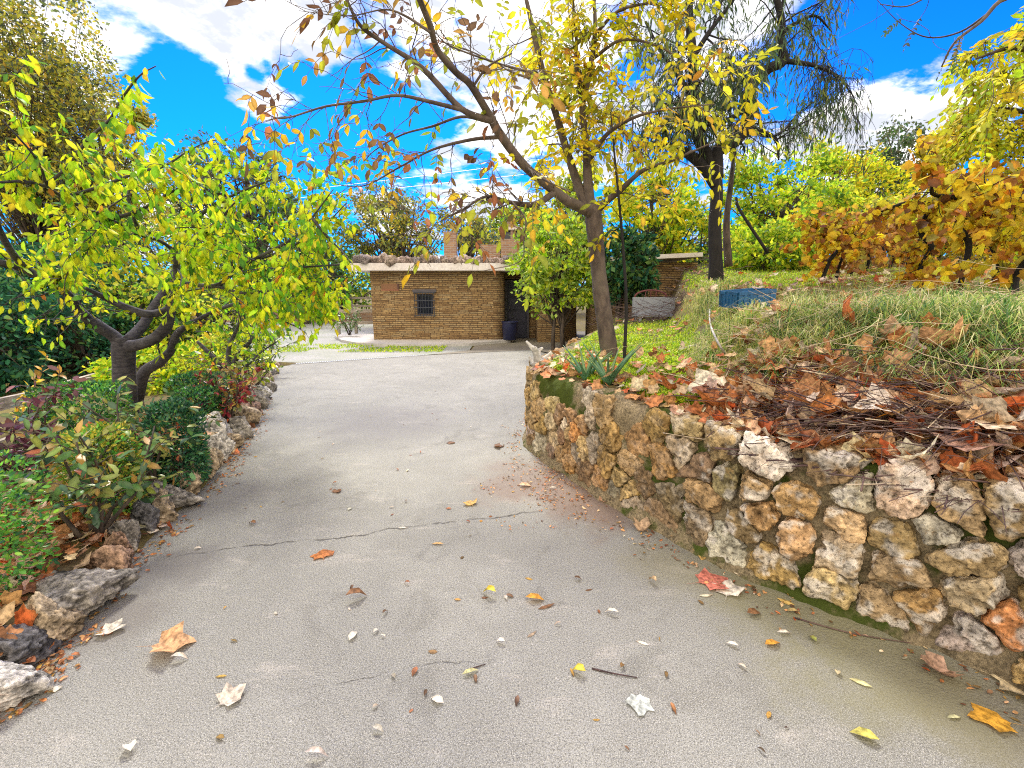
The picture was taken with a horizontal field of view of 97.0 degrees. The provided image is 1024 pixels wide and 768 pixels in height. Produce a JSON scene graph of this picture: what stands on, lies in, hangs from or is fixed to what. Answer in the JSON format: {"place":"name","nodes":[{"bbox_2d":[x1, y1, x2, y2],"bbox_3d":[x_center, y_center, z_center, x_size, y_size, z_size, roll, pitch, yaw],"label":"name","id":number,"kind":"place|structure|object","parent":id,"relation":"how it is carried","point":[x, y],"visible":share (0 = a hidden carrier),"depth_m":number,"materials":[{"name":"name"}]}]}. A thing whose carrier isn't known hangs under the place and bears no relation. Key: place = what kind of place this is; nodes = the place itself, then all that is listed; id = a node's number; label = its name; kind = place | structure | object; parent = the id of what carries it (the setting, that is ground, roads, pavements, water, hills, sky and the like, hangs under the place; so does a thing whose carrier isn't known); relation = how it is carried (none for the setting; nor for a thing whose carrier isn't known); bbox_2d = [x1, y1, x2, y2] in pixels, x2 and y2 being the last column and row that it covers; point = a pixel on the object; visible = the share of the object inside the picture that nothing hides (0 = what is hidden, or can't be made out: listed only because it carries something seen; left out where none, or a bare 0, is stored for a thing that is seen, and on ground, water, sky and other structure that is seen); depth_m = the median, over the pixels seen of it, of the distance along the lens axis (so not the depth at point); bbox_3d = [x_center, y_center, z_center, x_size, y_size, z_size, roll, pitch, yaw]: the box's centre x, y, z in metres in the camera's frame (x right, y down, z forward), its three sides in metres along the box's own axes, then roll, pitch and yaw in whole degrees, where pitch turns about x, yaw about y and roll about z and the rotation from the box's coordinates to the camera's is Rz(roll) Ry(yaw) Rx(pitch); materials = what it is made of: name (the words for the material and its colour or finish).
{"place":"outdoors","nodes":[
{"label":"outdoors","id":0,"kind":"place"},
{"bbox_2d":[88,322,471,363],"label":"gravel yard","id":1,"kind":"structure","parent":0,"point":[327,335],"depth_m":12.84,"materials":[{"name":"gravel"}]},
{"bbox_2d":[217,190,371,323],"bbox_3d":[-11.043,-6.204,23.258,7.667,6.446,7.166,0,11,0],"label":"round tree","id":2,"kind":"object","parent":1,"relation":"on","point":[325,255],"visible":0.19,"depth_m":22.01,"materials":[{"name":"green plant"}]},
{"bbox_2d":[277,342,446,351],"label":"grass","id":3,"kind":"structure","parent":1,"relation":"on","point":[386,348],"depth_m":12.87,"materials":[{"name":"plant"}]},
{"bbox_2d":[333,172,450,257],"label":"round tree","id":4,"kind":"object","parent":1,"relation":"on","point":[400,224],"visible":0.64,"depth_m":21.91,"materials":[{"name":"green plant"}]},
{"bbox_2d":[335,221,576,346],"bbox_3d":[-1.843,-3.646,15.800,8.988,4.099,5.728,0,11,0],"label":"stone hut","id":5,"kind":"object","parent":1,"relation":"on","point":[438,302],"visible":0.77,"depth_m":14.57,"materials":[{"name":"brick"}]},
{"bbox_2d":[412,289,435,316],"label":"window","id":6,"kind":"structure","parent":5,"relation":"in","point":[424,307],"depth_m":14.52,"materials":[{"name":"grey glass"}]},
{"bbox_2d":[507,283,526,337],"bbox_3d":[0.172,-2.564,15.805,0.680,1.895,0.122,0,11,0],"label":"door","id":7,"kind":"structure","parent":5,"relation":"in","point":[515,312],"depth_m":15.81,"materials":[{"name":"metal"}]},
{"bbox_2d":[430,331,584,354],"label":"cement yard","id":8,"kind":"structure","parent":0,"point":[517,344],"depth_m":13.53,"materials":[{"name":"concrete"}]},
{"bbox_2d":[0,350,1023,767],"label":"driveway","id":9,"kind":"structure","parent":0,"point":[304,668],"depth_m":2.08,"materials":[{"name":"concrete"}]},
{"bbox_2d":[0,660,54,710],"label":"curb rock","id":10,"kind":"object","parent":9,"relation":"on","point":[19,683],"visible":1,"depth_m":1.74,"materials":[{"name":"stone"}]},
{"bbox_2d":[0,623,63,667],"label":"curb rock","id":11,"kind":"object","parent":9,"relation":"on","point":[31,641],"visible":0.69,"depth_m":1.92,"materials":[{"name":"stone"}]},
{"bbox_2d":[25,591,87,640],"bbox_3d":[-2.110,1.079,2.054,0.258,0.274,0.167,0,11,0],"label":"curb rock","id":12,"kind":"object","parent":9,"relation":"on","point":[60,623],"visible":0.62,"depth_m":2.04,"materials":[{"name":"stone"}]},
{"bbox_2d":[0,378,260,673],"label":"leaf litter","id":13,"kind":"object","parent":9,"relation":"on","point":[12,598],"visible":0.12,"depth_m":2.46,"materials":[{"name":"plant"}]},
{"bbox_2d":[0,391,272,722],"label":"leaf crumbs","id":14,"kind":"object","parent":9,"relation":"on","point":[49,671],"visible":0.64,"depth_m":2.05,"materials":[{"name":"plant"}]},
{"bbox_2d":[151,487,178,522],"bbox_3d":[-2.420,0.863,3.133,0.212,0.277,0.210,0,11,0],"label":"curb rock","id":15,"kind":"object","parent":9,"relation":"on","point":[165,506],"visible":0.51,"depth_m":3.11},
{"bbox_2d":[139,621,196,652],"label":"fallen leaf","id":16,"kind":"object","parent":9,"relation":"on","point":[174,639],"visible":1,"depth_m":2.04,"materials":[{"name":"plant"}]},
{"bbox_2d":[210,682,245,710],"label":"fallen leaf","id":17,"kind":"object","parent":9,"relation":"on","point":[229,694],"visible":1,"depth_m":1.77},
{"bbox_2d":[480,446,603,529],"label":"leaf crumbs","id":18,"kind":"object","parent":9,"relation":"on","point":[549,479],"visible":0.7,"depth_m":3.58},
{"bbox_2d":[625,686,653,715],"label":"fallen leaf","id":19,"kind":"object","parent":9,"relation":"on","point":[640,704],"visible":1,"depth_m":1.74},
{"bbox_2d":[690,568,729,589],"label":"fallen leaf","id":20,"kind":"object","parent":9,"relation":"on","point":[703,575],"visible":1,"depth_m":2.50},
{"bbox_2d":[501,418,1020,729],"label":"leaf crumbs","id":21,"kind":"object","parent":9,"relation":"on","point":[904,655],"visible":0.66,"depth_m":2.27,"materials":[{"name":"plant"}]},
{"bbox_2d":[920,650,966,676],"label":"fallen leaf","id":22,"kind":"object","parent":9,"relation":"on","point":[934,661],"visible":1,"depth_m":1.90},
{"bbox_2d":[967,703,1020,732],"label":"fallen leaf","id":23,"kind":"object","parent":9,"relation":"on","point":[997,721],"visible":1,"depth_m":1.68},
{"bbox_2d":[0,256,1023,625],"bbox_3d":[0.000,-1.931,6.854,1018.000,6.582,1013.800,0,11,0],"label":"ground","id":24,"kind":"structure","parent":0,"point":[580,326],"depth_m":6.49,"materials":[{"name":"soil"}]},
{"bbox_2d":[0,449,62,601],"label":"box bush","id":25,"kind":"object","parent":24,"relation":"on","point":[15,522],"visible":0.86,"depth_m":2.24,"materials":[{"name":"green plant"}]},
{"bbox_2d":[0,268,80,396],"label":"garden shrub","id":26,"kind":"object","parent":24,"relation":"on","point":[12,370],"visible":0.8,"depth_m":6.99,"materials":[{"name":"green plant"}]},
{"bbox_2d":[0,365,87,485],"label":"rose bush","id":27,"kind":"object","parent":24,"relation":"on","point":[9,423],"visible":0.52,"depth_m":3.37,"materials":[{"name":"green plant"}]},
{"bbox_2d":[8,351,86,434],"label":"rose bush","id":28,"kind":"object","parent":24,"relation":"on","point":[33,376],"visible":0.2,"depth_m":4.19,"materials":[{"name":"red plant"}]},
{"bbox_2d":[0,232,131,379],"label":"garden shrub","id":29,"kind":"object","parent":24,"relation":"on","point":[36,249],"visible":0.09,"depth_m":9.17,"materials":[{"name":"green plant"}]},
{"bbox_2d":[0,366,137,442],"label":"rail fence","id":30,"kind":"object","parent":24,"relation":"on","point":[8,403],"visible":0.08,"depth_m":4.62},
{"bbox_2d":[0,0,150,291],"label":"tall tree","id":31,"kind":"object","parent":24,"relation":"on","point":[11,64],"visible":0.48,"depth_m":11.47,"materials":[{"name":"green plant"}]},
{"bbox_2d":[2,281,151,384],"bbox_3d":[-8.046,-0.768,8.280,2.467,2.478,2.320,0,11,0],"label":"garden shrub","id":32,"kind":"object","parent":24,"relation":"on","point":[75,337],"visible":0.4,"depth_m":8.03,"materials":[{"name":"green plant"}]},
{"bbox_2d":[20,378,139,451],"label":"box bush","id":33,"kind":"object","parent":24,"relation":"on","point":[91,387],"visible":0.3,"depth_m":4.10,"materials":[{"name":"green plant"}]},
{"bbox_2d":[35,568,141,614],"bbox_3d":[-2.156,1.060,2.239,0.383,0.221,0.396,0,11,0],"label":"curb rock","id":34,"kind":"object","parent":24,"relation":"on","point":[85,591],"visible":0.77,"depth_m":2.21,"materials":[{"name":"stone"}]},
{"bbox_2d":[0,57,194,278],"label":"tall tree","id":35,"kind":"object","parent":24,"relation":"on","point":[145,119],"visible":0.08,"depth_m":13.78,"materials":[{"name":"green plant"}]},
{"bbox_2d":[44,420,151,522],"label":"box bush","id":36,"kind":"object","parent":24,"relation":"on","point":[95,431],"visible":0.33,"depth_m":2.88,"materials":[{"name":"green plant"}]},
{"bbox_2d":[0,407,203,541],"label":"rose bush","id":37,"kind":"object","parent":24,"relation":"on","point":[97,492],"visible":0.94,"depth_m":2.57,"materials":[{"name":"green plant"}]},
{"bbox_2d":[34,376,174,459],"bbox_3d":[-3.315,0.391,3.829,0.657,0.953,1.002,0,11,0],"label":"rose bush","id":38,"kind":"object","parent":24,"relation":"on","point":[109,410],"visible":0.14,"depth_m":3.88,"materials":[{"name":"green plant"}]},
{"bbox_2d":[81,545,133,569],"bbox_3d":[-2.234,1.013,2.523,0.370,0.306,0.258,7,13,32],"label":"curb rock","id":39,"kind":"object","parent":24,"relation":"on","point":[107,557],"visible":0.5,"depth_m":2.45,"materials":[{"name":"stone"}]},
{"bbox_2d":[0,385,222,506],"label":"rose bush","id":40,"kind":"object","parent":24,"relation":"on","point":[123,417],"visible":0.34,"depth_m":3.32,"materials":[{"name":"green plant"}]},
{"bbox_2d":[108,519,140,550],"bbox_3d":[-2.369,0.937,2.784,0.162,0.282,0.152,0,11,0],"label":"curb rock","id":41,"kind":"object","parent":24,"relation":"on","point":[130,530],"visible":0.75,"depth_m":2.75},
{"bbox_2d":[50,258,211,364],"bbox_3d":[-7.913,-1.520,9.537,2.680,2.476,2.614,0,11,0],"label":"garden shrub","id":42,"kind":"object","parent":24,"relation":"on","point":[133,292],"visible":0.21,"depth_m":9.10,"materials":[{"name":"green plant"}]},
{"bbox_2d":[15,208,260,323],"bbox_3d":[-9.466,-2.670,12.054,4.739,3.842,5.124,-3,12,-15],"label":"garden shrub","id":43,"kind":"object","parent":24,"relation":"on","point":[157,248],"visible":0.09,"depth_m":11.69,"materials":[{"name":"green plant"}]},
{"bbox_2d":[127,499,159,533],"bbox_3d":[-2.448,0.911,2.998,0.228,0.314,0.184,0,11,0],"label":"curb rock","id":44,"kind":"object","parent":24,"relation":"on","point":[146,514],"visible":0.66,"depth_m":2.94,"materials":[{"name":"stone"}]},
{"bbox_2d":[80,338,225,395],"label":"garden shrub","id":45,"kind":"object","parent":24,"relation":"on","point":[162,376],"visible":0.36,"depth_m":6.74,"materials":[{"name":"green plant"}]},
{"bbox_2d":[144,480,205,507],"bbox_3d":[-2.458,0.826,3.310,0.345,0.289,0.285,0,11,0],"label":"curb rock","id":46,"kind":"object","parent":24,"relation":"on","point":[180,497],"visible":0.6,"depth_m":3.29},
{"bbox_2d":[138,396,213,488],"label":"box bush","id":47,"kind":"object","parent":24,"relation":"on","point":[168,408],"visible":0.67,"depth_m":3.46,"materials":[{"name":"green plant"}]},
{"bbox_2d":[0,55,361,414],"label":"cherry tree","id":48,"kind":"object","parent":24,"relation":"on","point":[87,250],"visible":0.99,"depth_m":4.10,"materials":[{"name":"green plant"}]},
{"bbox_2d":[172,467,201,494],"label":"curb rock","id":49,"kind":"object","parent":24,"relation":"on","point":[194,487],"visible":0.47,"depth_m":3.51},
{"bbox_2d":[119,272,274,355],"bbox_3d":[-7.385,-1.491,10.861,3.116,2.351,3.208,-6,13,-29],"label":"garden shrub","id":50,"kind":"object","parent":24,"relation":"on","point":[216,297],"visible":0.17,"depth_m":10.48,"materials":[{"name":"green plant"}]},
{"bbox_2d":[170,384,224,426],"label":"box bush","id":51,"kind":"object","parent":24,"relation":"on","point":[190,391],"visible":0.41,"depth_m":4.82,"materials":[{"name":"green plant"}]},
{"bbox_2d":[164,370,232,409],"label":"box bush","id":52,"kind":"object","parent":24,"relation":"on","point":[188,378],"visible":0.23,"depth_m":5.23,"materials":[{"name":"green plant"}]},
{"bbox_2d":[165,332,254,370],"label":"garden shrub","id":53,"kind":"object","parent":24,"relation":"on","point":[205,343],"visible":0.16,"depth_m":8.44,"materials":[{"name":"green plant"}]},
{"bbox_2d":[195,411,232,437],"bbox_3d":[-3.070,0.525,4.711,0.313,0.500,0.437,0,11,0],"label":"curb rock","id":54,"kind":"object","parent":24,"relation":"on","point":[224,427],"visible":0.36,"depth_m":4.62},
{"bbox_2d":[203,431,235,460],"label":"curb rock","id":55,"kind":"object","parent":24,"relation":"on","point":[223,442],"visible":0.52,"depth_m":4.20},
{"bbox_2d":[179,351,267,422],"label":"rose bush","id":56,"kind":"object","parent":24,"relation":"on","point":[235,402],"visible":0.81,"depth_m":4.98,"materials":[{"name":"red plant"}]},
{"bbox_2d":[145,125,314,288],"bbox_3d":[-14.674,-8.190,24.593,7.264,9.783,7.467,-10,15,-42],"label":"round tree","id":57,"kind":"object","parent":24,"relation":"on","point":[245,183],"visible":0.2,"depth_m":23.79,"materials":[{"name":"green plant"}]},
{"bbox_2d":[174,278,305,388],"bbox_3d":[-3.744,-0.543,6.471,1.707,1.910,1.207,4,12,21],"label":"shrub","id":58,"kind":"object","parent":24,"relation":"on","point":[237,334],"visible":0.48,"depth_m":6.52,"materials":[{"name":"green plant"}]},
{"bbox_2d":[228,415,253,438],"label":"curb rock","id":59,"kind":"object","parent":24,"relation":"on","point":[240,425],"visible":0.62,"depth_m":4.93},
{"bbox_2d":[210,332,282,389],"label":"shrub","id":60,"kind":"object","parent":24,"relation":"on","point":[245,358],"visible":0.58,"depth_m":6.63,"materials":[{"name":"green plant"}]},
{"bbox_2d":[218,325,305,369],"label":"rose bush","id":61,"kind":"object","parent":24,"relation":"on","point":[274,340],"visible":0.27,"depth_m":8.65,"materials":[{"name":"green plant"}]},
{"bbox_2d":[314,248,371,309],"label":"round tree","id":62,"kind":"object","parent":24,"relation":"on","point":[354,281],"visible":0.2,"depth_m":32.35,"materials":[{"name":"green plant"}]},
{"bbox_2d":[442,205,504,257],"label":"round tree","id":63,"kind":"object","parent":24,"relation":"on","point":[470,241],"visible":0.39,"depth_m":24.48,"materials":[{"name":"green plant"}]},
{"bbox_2d":[224,0,787,358],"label":"walnut tree","id":64,"kind":"object","parent":24,"relation":"on","point":[554,100],"visible":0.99,"depth_m":4.38,"materials":[{"name":"yellow plant"}]},
{"bbox_2d":[456,205,608,252],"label":"round tree","id":65,"kind":"object","parent":24,"relation":"on","point":[495,224],"visible":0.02,"depth_m":31.83,"materials":[{"name":"green plant"}]},
{"bbox_2d":[504,207,617,350],"bbox_3d":[1.237,-2.642,12.070,3.002,3.727,2.740,-6,13,-28],"label":"garden shrub","id":66,"kind":"object","parent":24,"relation":"on","point":[561,280],"visible":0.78,"depth_m":11.41,"materials":[{"name":"green plant"}]},
{"bbox_2d":[543,154,612,337],"bbox_3d":[2.167,-4.535,15.349,2.491,6.160,2.569,0,11,0],"label":"tall tree","id":67,"kind":"object","parent":24,"relation":"on","point":[569,186],"visible":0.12,"depth_m":14.78,"materials":[{"name":"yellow plant"}]},
{"bbox_2d":[563,341,612,380],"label":"aloe plant","id":68,"kind":"object","parent":24,"relation":"on","point":[589,370],"visible":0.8,"depth_m":4.00,"materials":[{"name":"green plant"}]},
{"bbox_2d":[582,340,642,384],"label":"aloe plant","id":69,"kind":"object","parent":24,"relation":"on","point":[600,369],"visible":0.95,"depth_m":3.78,"materials":[{"name":"green plant"}]},
{"bbox_2d":[580,105,669,358],"bbox_3d":[1.062,-1.299,4.559,0.495,2.901,0.995,-4,12,-21],"label":"sapling","id":70,"kind":"object","parent":24,"relation":"on","point":[664,190],"visible":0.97,"depth_m":4.64,"materials":[{"name":"green plant"}]},
{"bbox_2d":[589,221,662,318],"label":"garden shrub","id":71,"kind":"object","parent":24,"relation":"on","point":[641,278],"visible":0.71,"depth_m":10.65,"materials":[{"name":"green plant"}]},
{"bbox_2d":[585,252,702,335],"bbox_3d":[3.946,-2.592,14.167,3.024,2.631,3.600,0,11,0],"label":"stone annex","id":72,"kind":"object","parent":24,"relation":"on","point":[667,263],"visible":0.24,"depth_m":12.66,"materials":[{"name":"brick"}]},
{"bbox_2d":[632,289,674,320],"bbox_3d":[3.229,-1.606,10.183,0.947,1.022,0.500,0,11,0],"label":"arched bench","id":73,"kind":"object","parent":24,"relation":"on","point":[657,302],"visible":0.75,"depth_m":10.29,"materials":[{"name":"stone"}]},
{"bbox_2d":[603,147,709,261],"bbox_3d":[5.304,-5.259,17.120,4.703,6.885,4.478,0,11,0],"label":"tall tree","id":74,"kind":"object","parent":24,"relation":"on","point":[666,241],"visible":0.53,"depth_m":16.28,"materials":[{"name":"green plant"}]},
{"bbox_2d":[584,249,753,326],"bbox_3d":[3.210,-2.148,9.767,3.587,1.799,3.712,0,11,0],"label":"brush pile","id":75,"kind":"object","parent":24,"relation":"on","point":[666,313],"visible":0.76,"depth_m":9.46,"materials":[{"name":"plant"}]},
{"bbox_2d":[615,202,769,265],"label":"round tree","id":76,"kind":"object","parent":24,"relation":"on","point":[702,239],"visible":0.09,"depth_m":32.04,"materials":[{"name":"green plant"}]},
{"bbox_2d":[570,0,878,281],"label":"weeping tree","id":77,"kind":"object","parent":24,"relation":"on","point":[706,156],"visible":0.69,"depth_m":7.89,"materials":[{"name":"green plant"}]},
{"bbox_2d":[547,260,904,409],"bbox_3d":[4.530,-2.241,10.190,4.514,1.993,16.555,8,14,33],"label":"grass","id":78,"kind":"structure","parent":24,"relation":"on","point":[640,337],"depth_m":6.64,"materials":[{"name":"plant"}]},
{"bbox_2d":[723,147,736,266],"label":"tree trunk","id":79,"kind":"object","parent":24,"relation":"on","point":[727,253],"visible":0.75,"depth_m":9.96,"materials":[{"name":"brown plant"}]},
{"bbox_2d":[719,288,776,308],"bbox_3d":[2.515,-0.921,4.856,0.456,0.175,0.324,-6,15,-11],"label":"plastic crate","id":80,"kind":"object","parent":24,"relation":"on","point":[727,298],"visible":0.75,"depth_m":4.73,"materials":[{"name":"plastic"}]},
{"bbox_2d":[721,213,822,270],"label":"garden shrub","id":81,"kind":"object","parent":24,"relation":"on","point":[771,231],"visible":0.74,"depth_m":11.08,"materials":[{"name":"green plant"}]},
{"bbox_2d":[522,330,1023,690],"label":"stone wall","id":82,"kind":"structure","parent":24,"relation":"on","point":[916,571],"depth_m":2.25,"materials":[{"name":"stone"}]},
{"bbox_2d":[671,312,1023,532],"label":"brush pile","id":83,"kind":"object","parent":82,"relation":"on","point":[870,423],"visible":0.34,"depth_m":2.19,"materials":[{"name":"wood"}]},
{"bbox_2d":[664,319,1023,501],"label":"dry stalks","id":84,"kind":"object","parent":83,"relation":"on","point":[987,369],"visible":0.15,"depth_m":2.14,"materials":[{"name":"plant"}]},
{"bbox_2d":[919,315,968,345],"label":"fallen leaf","id":85,"kind":"object","parent":83,"relation":"on","point":[926,332],"visible":0.69,"depth_m":2.43,"materials":[{"name":"plant"}]},
{"bbox_2d":[929,432,1006,451],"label":"fallen leaf","id":86,"kind":"object","parent":83,"relation":"on","point":[975,446],"visible":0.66,"depth_m":1.95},
{"bbox_2d":[704,312,1023,490],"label":"leaf litter","id":87,"kind":"object","parent":82,"relation":"on","point":[998,407],"visible":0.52,"depth_m":2.31,"materials":[{"name":"plant"}]},
{"bbox_2d":[854,384,905,416],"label":"fallen leaf","id":88,"kind":"object","parent":87,"relation":"on","point":[883,392],"visible":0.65,"depth_m":2.27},
{"bbox_2d":[531,262,1023,482],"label":"leaf litter","id":89,"kind":"object","parent":24,"relation":"on","point":[989,470],"visible":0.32,"depth_m":3.31,"materials":[{"name":"plant"}]},
{"bbox_2d":[706,132,868,261],"bbox_3d":[8.373,-5.532,14.311,4.503,3.823,4.564,10,15,42],"label":"round tree","id":90,"kind":"object","parent":24,"relation":"on","point":[773,204],"visible":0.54,"depth_m":13.27,"materials":[{"name":"green plant"}]},
{"bbox_2d":[588,259,1023,455],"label":"dry stalks","id":91,"kind":"object","parent":24,"relation":"on","point":[928,289],"visible":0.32,"depth_m":3.19,"materials":[{"name":"plant"}]},
{"bbox_2d":[778,201,890,281],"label":"grape vine","id":92,"kind":"object","parent":24,"relation":"on","point":[826,237],"visible":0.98,"depth_m":7.48,"materials":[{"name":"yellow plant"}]},
{"bbox_2d":[777,136,894,255],"bbox_3d":[13.104,-7.518,18.900,4.228,4.990,3.946,0,11,0],"label":"round tree","id":93,"kind":"object","parent":24,"relation":"on","point":[877,164],"visible":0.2,"depth_m":18.07,"materials":[{"name":"green plant"}]},
{"bbox_2d":[677,260,1023,399],"bbox_3d":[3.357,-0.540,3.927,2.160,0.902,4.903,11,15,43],"label":"grass","id":94,"kind":"structure","parent":24,"relation":"on","point":[1004,311],"depth_m":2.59,"materials":[{"name":"plant"}]},
{"bbox_2d":[788,192,916,253],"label":"garden shrub","id":95,"kind":"object","parent":24,"relation":"on","point":[874,204],"visible":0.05,"depth_m":12.69,"materials":[{"name":"green plant"}]},
{"bbox_2d":[816,211,897,278],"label":"grape vine","id":96,"kind":"object","parent":24,"relation":"on","point":[881,260],"visible":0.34,"depth_m":8.26,"materials":[{"name":"orange plant"}]},
{"bbox_2d":[828,150,919,211],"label":"round tree","id":97,"kind":"object","parent":24,"relation":"on","point":[887,179],"visible":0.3,"depth_m":20.16,"materials":[{"name":"green plant"}]},
{"bbox_2d":[851,109,971,257],"bbox_3d":[20.919,-10.263,24.360,4.995,8.127,5.510,0,11,0],"label":"round tree","id":98,"kind":"object","parent":24,"relation":"on","point":[907,138],"visible":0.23,"depth_m":23.29,"materials":[{"name":"green plant"}]},
{"bbox_2d":[810,0,1023,263],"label":"locust tree","id":99,"kind":"object","parent":24,"relation":"on","point":[980,135],"visible":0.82,"depth_m":4.43,"materials":[{"name":"yellow plant"}]},
{"bbox_2d":[852,179,987,290],"bbox_3d":[5.322,-1.922,5.865,1.603,1.572,0.842,1,11,6],"label":"grape vine","id":100,"kind":"object","parent":24,"relation":"on","point":[918,264],"visible":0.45,"depth_m":5.94,"materials":[{"name":"orange plant"}]},
{"bbox_2d":[893,128,1023,293],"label":"grape vine","id":101,"kind":"object","parent":24,"relation":"on","point":[1008,221],"visible":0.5,"depth_m":4.71,"materials":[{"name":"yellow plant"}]},
{"bbox_2d":[918,155,1023,296],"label":"grape vine","id":102,"kind":"object","parent":24,"relation":"on","point":[1007,191],"visible":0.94,"depth_m":4.17,"materials":[{"name":"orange plant"}]},
{"bbox_2d":[928,159,1023,279],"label":"grape vine","id":103,"kind":"object","parent":24,"relation":"on","point":[993,247],"visible":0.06,"depth_m":6.13,"materials":[{"name":"orange plant"}]},
{"bbox_2d":[0,0,1023,289],"label":"sky","id":104,"kind":"structure","parent":0,"point":[190,42],"materials":[{"name":"blue"}]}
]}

